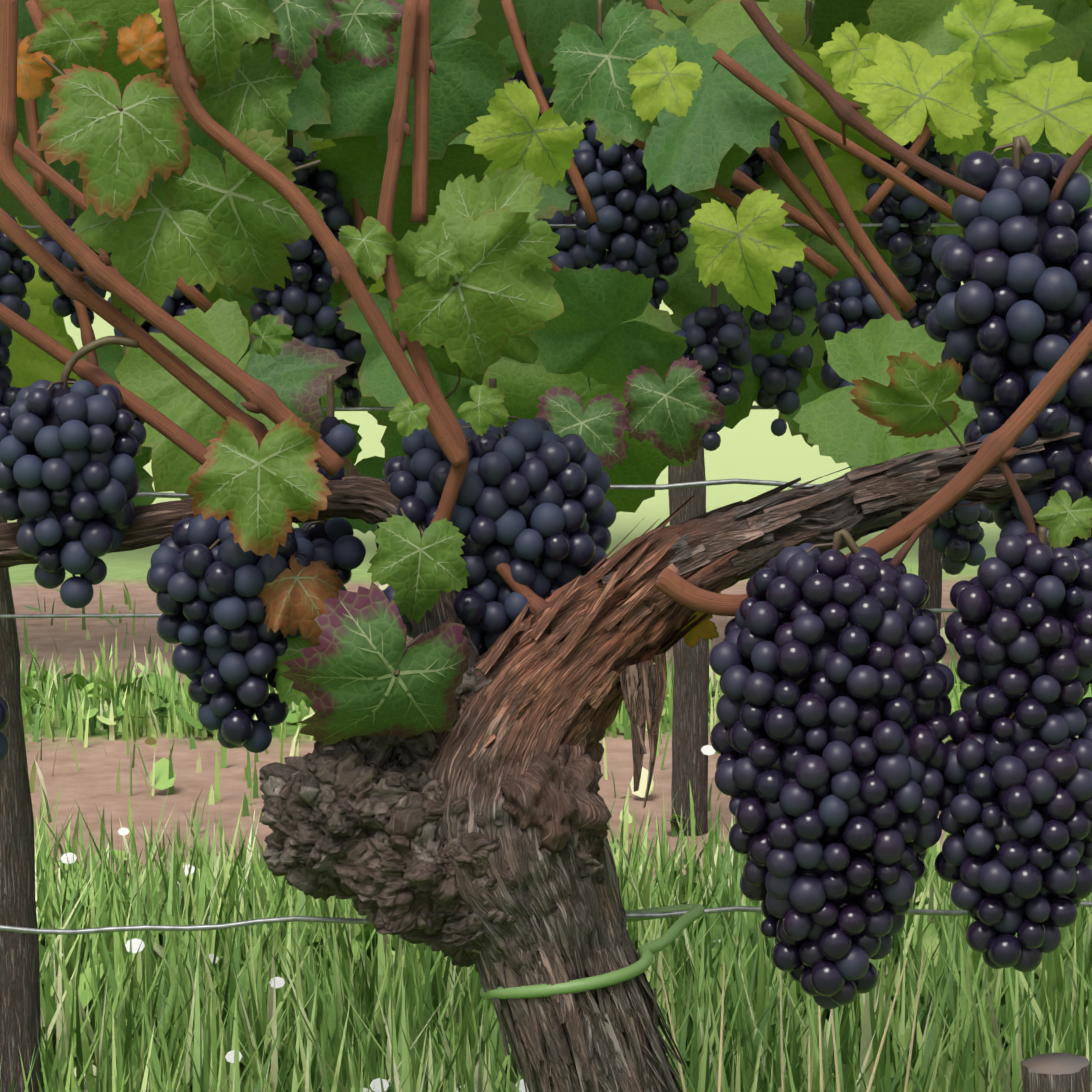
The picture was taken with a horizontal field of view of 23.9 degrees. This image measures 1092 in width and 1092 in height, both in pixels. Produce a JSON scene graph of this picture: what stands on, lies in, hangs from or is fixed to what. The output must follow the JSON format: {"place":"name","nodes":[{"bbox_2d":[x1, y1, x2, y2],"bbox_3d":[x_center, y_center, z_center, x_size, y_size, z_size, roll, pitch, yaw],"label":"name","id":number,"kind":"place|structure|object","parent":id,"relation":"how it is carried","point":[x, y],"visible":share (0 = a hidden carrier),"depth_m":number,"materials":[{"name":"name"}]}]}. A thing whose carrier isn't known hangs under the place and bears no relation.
{"place":"outdoors","nodes":[
{"label":"outdoors","id":0,"kind":"place"},
{"bbox_2d":[0,441,1083,1091],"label":"vine trunk","id":1,"kind":"object","parent":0,"point":[558,897],"visible":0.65,"depth_m":0.91,"materials":[{"name":"brown wood"}]},
{"bbox_2d":[259,667,611,973],"bbox_3d":[-0.039,0.100,0.926,0.128,0.117,0.076,0,6,-1],"label":"trunk burl","id":2,"kind":"object","parent":1,"relation":"attached to","point":[357,820],"visible":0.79,"depth_m":0.91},
{"bbox_2d":[0,0,1091,615],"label":"vine canes","id":3,"kind":"object","parent":1,"relation":"attached to","point":[418,382],"visible":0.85,"depth_m":0.91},
{"bbox_2d":[0,696,9,760],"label":"grapes","id":4,"kind":"object","parent":3,"relation":"attached to","point":[4,716],"visible":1,"depth_m":0.92,"materials":[{"name":"black food"}]},
{"bbox_2d":[0,380,20,406],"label":"grapes","id":5,"kind":"object","parent":3,"relation":"attached to","point":[8,396],"depth_m":1.42,"materials":[{"name":"food"}]},
{"bbox_2d":[0,214,34,383],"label":"grapes","id":6,"kind":"object","parent":3,"relation":"hanging from","point":[13,289],"depth_m":1.42,"materials":[{"name":"black food"}]},
{"bbox_2d":[0,336,146,607],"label":"grapes","id":7,"kind":"object","parent":3,"relation":"attached to","point":[90,448],"depth_m":0.92,"materials":[{"name":"food"}]},
{"bbox_2d":[35,179,111,327],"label":"grapes","id":8,"kind":"object","parent":3,"relation":"hanging from","point":[61,305],"depth_m":1.47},
{"bbox_2d":[118,346,144,424],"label":"grapes","id":9,"kind":"object","parent":3,"relation":"hanging from","point":[138,419],"depth_m":1.43,"materials":[{"name":"black food"}]},
{"bbox_2d":[108,283,202,336],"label":"grapes","id":10,"kind":"object","parent":3,"relation":"attached to","point":[184,303],"depth_m":1.42,"materials":[{"name":"black food"}]},
{"bbox_2d":[147,514,314,752],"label":"grapes","id":11,"kind":"object","parent":3,"relation":"hanging from","point":[190,574],"depth_m":0.92,"materials":[{"name":"food"}]},
{"bbox_2d":[158,44,343,646],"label":"dead leaves","id":12,"kind":"object","parent":3,"relation":"attached to","point":[293,602],"visible":0.58,"depth_m":0.91,"materials":[{"name":"brown plant"}]},
{"bbox_2d":[250,129,354,346],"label":"grapes","id":13,"kind":"object","parent":3,"relation":"hanging from","point":[311,317],"depth_m":1.43,"materials":[{"name":"food"}]},
{"bbox_2d":[294,517,365,590],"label":"grapes","id":14,"kind":"object","parent":3,"relation":"hanging from","point":[343,553],"depth_m":0.95,"materials":[{"name":"black food"}]},
{"bbox_2d":[314,375,355,479],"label":"grapes","id":15,"kind":"object","parent":3,"relation":"on","point":[340,440],"depth_m":0.94,"materials":[{"name":"food"}]},
{"bbox_2d":[317,291,366,406],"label":"grapes","id":16,"kind":"object","parent":3,"relation":"hanging from","point":[355,351],"depth_m":1.53,"materials":[{"name":"black food"}]},
{"bbox_2d":[17,13,718,647],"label":"orange leaves","id":17,"kind":"object","parent":3,"relation":"attached to","point":[143,37],"visible":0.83,"depth_m":0.93,"materials":[{"name":"orange plant"}]},
{"bbox_2d":[2,0,864,533],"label":"grape leaves","id":18,"kind":"object","parent":3,"relation":"attached to","point":[586,334],"visible":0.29,"depth_m":1.34,"materials":[{"name":"green plant"}]},
{"bbox_2d":[17,0,962,558],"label":"grape leaves","id":19,"kind":"object","parent":3,"relation":"attached to","point":[267,490],"visible":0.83,"depth_m":0.91,"materials":[{"name":"green plant"}]},
{"bbox_2d":[375,378,616,655],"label":"grapes","id":20,"kind":"object","parent":3,"relation":"attached to","point":[556,521],"depth_m":0.93,"materials":[{"name":"food"}]},
{"bbox_2d":[41,56,969,676],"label":"leaf petioles","id":21,"kind":"object","parent":3,"relation":"attached to","point":[305,166],"visible":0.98,"depth_m":0.92,"materials":[{"name":"plant"}]},
{"bbox_2d":[508,31,554,123],"bbox_3d":[-0.014,-0.291,1.733,0.056,0.109,0.043,0,6,-1],"label":"leaf","id":22,"kind":"object","parent":3,"relation":"hanging from","point":[547,92],"depth_m":1.73,"materials":[{"name":"plant"}]},
{"bbox_2d":[0,0,1091,712],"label":"green leaf","id":23,"kind":"object","parent":3,"relation":"attached to","point":[486,242],"visible":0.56,"depth_m":1.29,"materials":[{"name":"green plant"}]},
{"bbox_2d":[7,0,1091,387],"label":"grape leaves","id":24,"kind":"object","parent":3,"relation":"attached to","point":[899,92],"visible":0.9,"depth_m":1.03,"materials":[{"name":"green plant"}]},
{"bbox_2d":[17,0,1089,745],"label":"red leaves","id":25,"kind":"object","parent":3,"relation":"attached to","point":[345,680],"visible":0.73,"depth_m":0.92,"materials":[{"name":"plant"}]},
{"bbox_2d":[543,202,592,269],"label":"grapes","id":26,"kind":"object","parent":3,"relation":"hanging from","point":[574,257],"depth_m":1.67,"materials":[{"name":"food"}]},
{"bbox_2d":[565,122,700,309],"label":"grapes","id":27,"kind":"object","parent":3,"relation":"hanging from","point":[662,240],"depth_m":1.42,"materials":[{"name":"food"}]},
{"bbox_2d":[673,283,751,450],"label":"grapes","id":28,"kind":"object","parent":3,"relation":"hanging from","point":[732,336],"depth_m":1.38,"materials":[{"name":"food"}]},
{"bbox_2d":[725,120,782,207],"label":"grapes","id":29,"kind":"object","parent":3,"relation":"hanging from","point":[753,168],"depth_m":1.54,"materials":[{"name":"black food"}]},
{"bbox_2d":[740,224,817,435],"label":"grapes","id":30,"kind":"object","parent":3,"relation":"hanging from","point":[775,380],"depth_m":1.43,"materials":[{"name":"food"}]},
{"bbox_2d":[709,528,953,1008],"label":"grapes","id":31,"kind":"object","parent":3,"relation":"attached to","point":[834,908],"depth_m":0.88,"materials":[{"name":"food"}]},
{"bbox_2d":[815,242,890,389],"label":"grapes","id":32,"kind":"object","parent":3,"relation":"hanging from","point":[842,308],"depth_m":1.45,"materials":[{"name":"food"}]},
{"bbox_2d":[862,136,955,268],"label":"grapes","id":33,"kind":"object","parent":3,"relation":"hanging from","point":[900,201],"depth_m":1.48,"materials":[{"name":"food"}]},
{"bbox_2d":[891,231,944,328],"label":"grapes","id":34,"kind":"object","parent":3,"relation":"hanging from","point":[922,291],"depth_m":1.63,"materials":[{"name":"black food"}]},
{"bbox_2d":[927,500,993,574],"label":"grapes","id":35,"kind":"object","parent":3,"relation":"on","point":[961,548],"depth_m":1.38,"materials":[{"name":"black food"}]},
{"bbox_2d":[925,135,1091,557],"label":"grapes","id":36,"kind":"object","parent":3,"relation":"on","point":[985,322],"depth_m":0.93,"materials":[{"name":"food"}]},
{"bbox_2d":[934,527,1091,971],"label":"grapes","id":37,"kind":"object","parent":3,"relation":"hanging from","point":[1008,782],"depth_m":0.88,"materials":[{"name":"food"}]},
{"bbox_2d":[480,904,704,998],"bbox_3d":[0.022,0.152,0.950,0.059,0.022,0.108,4,7,36],"label":"green tie","id":38,"kind":"object","parent":1,"relation":"attached to","point":[648,950],"visible":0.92,"depth_m":0.91,"materials":[{"name":"green plastic"}]},
{"bbox_2d":[467,432,1079,1091],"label":"bark strips","id":39,"kind":"object","parent":1,"relation":"attached to","point":[535,1036],"visible":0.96,"depth_m":0.92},
{"bbox_2d":[7,282,1077,1087],"bbox_3d":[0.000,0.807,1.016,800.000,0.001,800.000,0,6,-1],"label":"ground","id":40,"kind":"structure","parent":0,"point":[753,446],"depth_m":5.42,"materials":[{"name":"brown soil"}]},
{"bbox_2d":[24,0,863,212],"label":"vine row canopy","id":41,"kind":"object","parent":40,"relation":"on","point":[491,28],"depth_m":5.02,"materials":[{"name":"green plant"}]},
{"bbox_2d":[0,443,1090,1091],"bbox_3d":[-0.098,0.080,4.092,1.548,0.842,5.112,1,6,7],"label":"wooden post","id":42,"kind":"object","parent":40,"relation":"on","point":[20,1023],"visible":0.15,"depth_m":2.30,"materials":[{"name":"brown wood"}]},
{"bbox_2d":[0,223,1091,934],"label":"trellis wires","id":43,"kind":"object","parent":42,"relation":"attached to","point":[364,921],"visible":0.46,"depth_m":0.98,"materials":[{"name":"metal"}]},
{"bbox_2d":[0,564,1091,1091],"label":"grass","id":44,"kind":"structure","parent":0,"point":[352,1006],"depth_m":2.72,"materials":[{"name":"green plant"}]},
{"bbox_2d":[50,745,720,1091],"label":"white flowers","id":45,"kind":"object","parent":44,"relation":"on","point":[375,1084],"visible":0.35,"depth_m":2.74,"materials":[{"name":"white plant"}]},
{"bbox_2d":[659,950,923,1091],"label":"dry grass stalks","id":46,"kind":"object","parent":44,"relation":"on","point":[820,1056],"visible":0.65,"depth_m":1.77,"materials":[{"name":"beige plant"}]},
{"bbox_2d":[553,0,606,140],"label":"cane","id":47,"kind":"object","parent":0,"point":[599,15],"depth_m":1.43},
{"bbox_2d":[802,0,811,45],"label":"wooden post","id":48,"kind":"object","parent":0,"point":[808,13],"depth_m":1.63,"materials":[{"name":"brown wood"}]}
]}

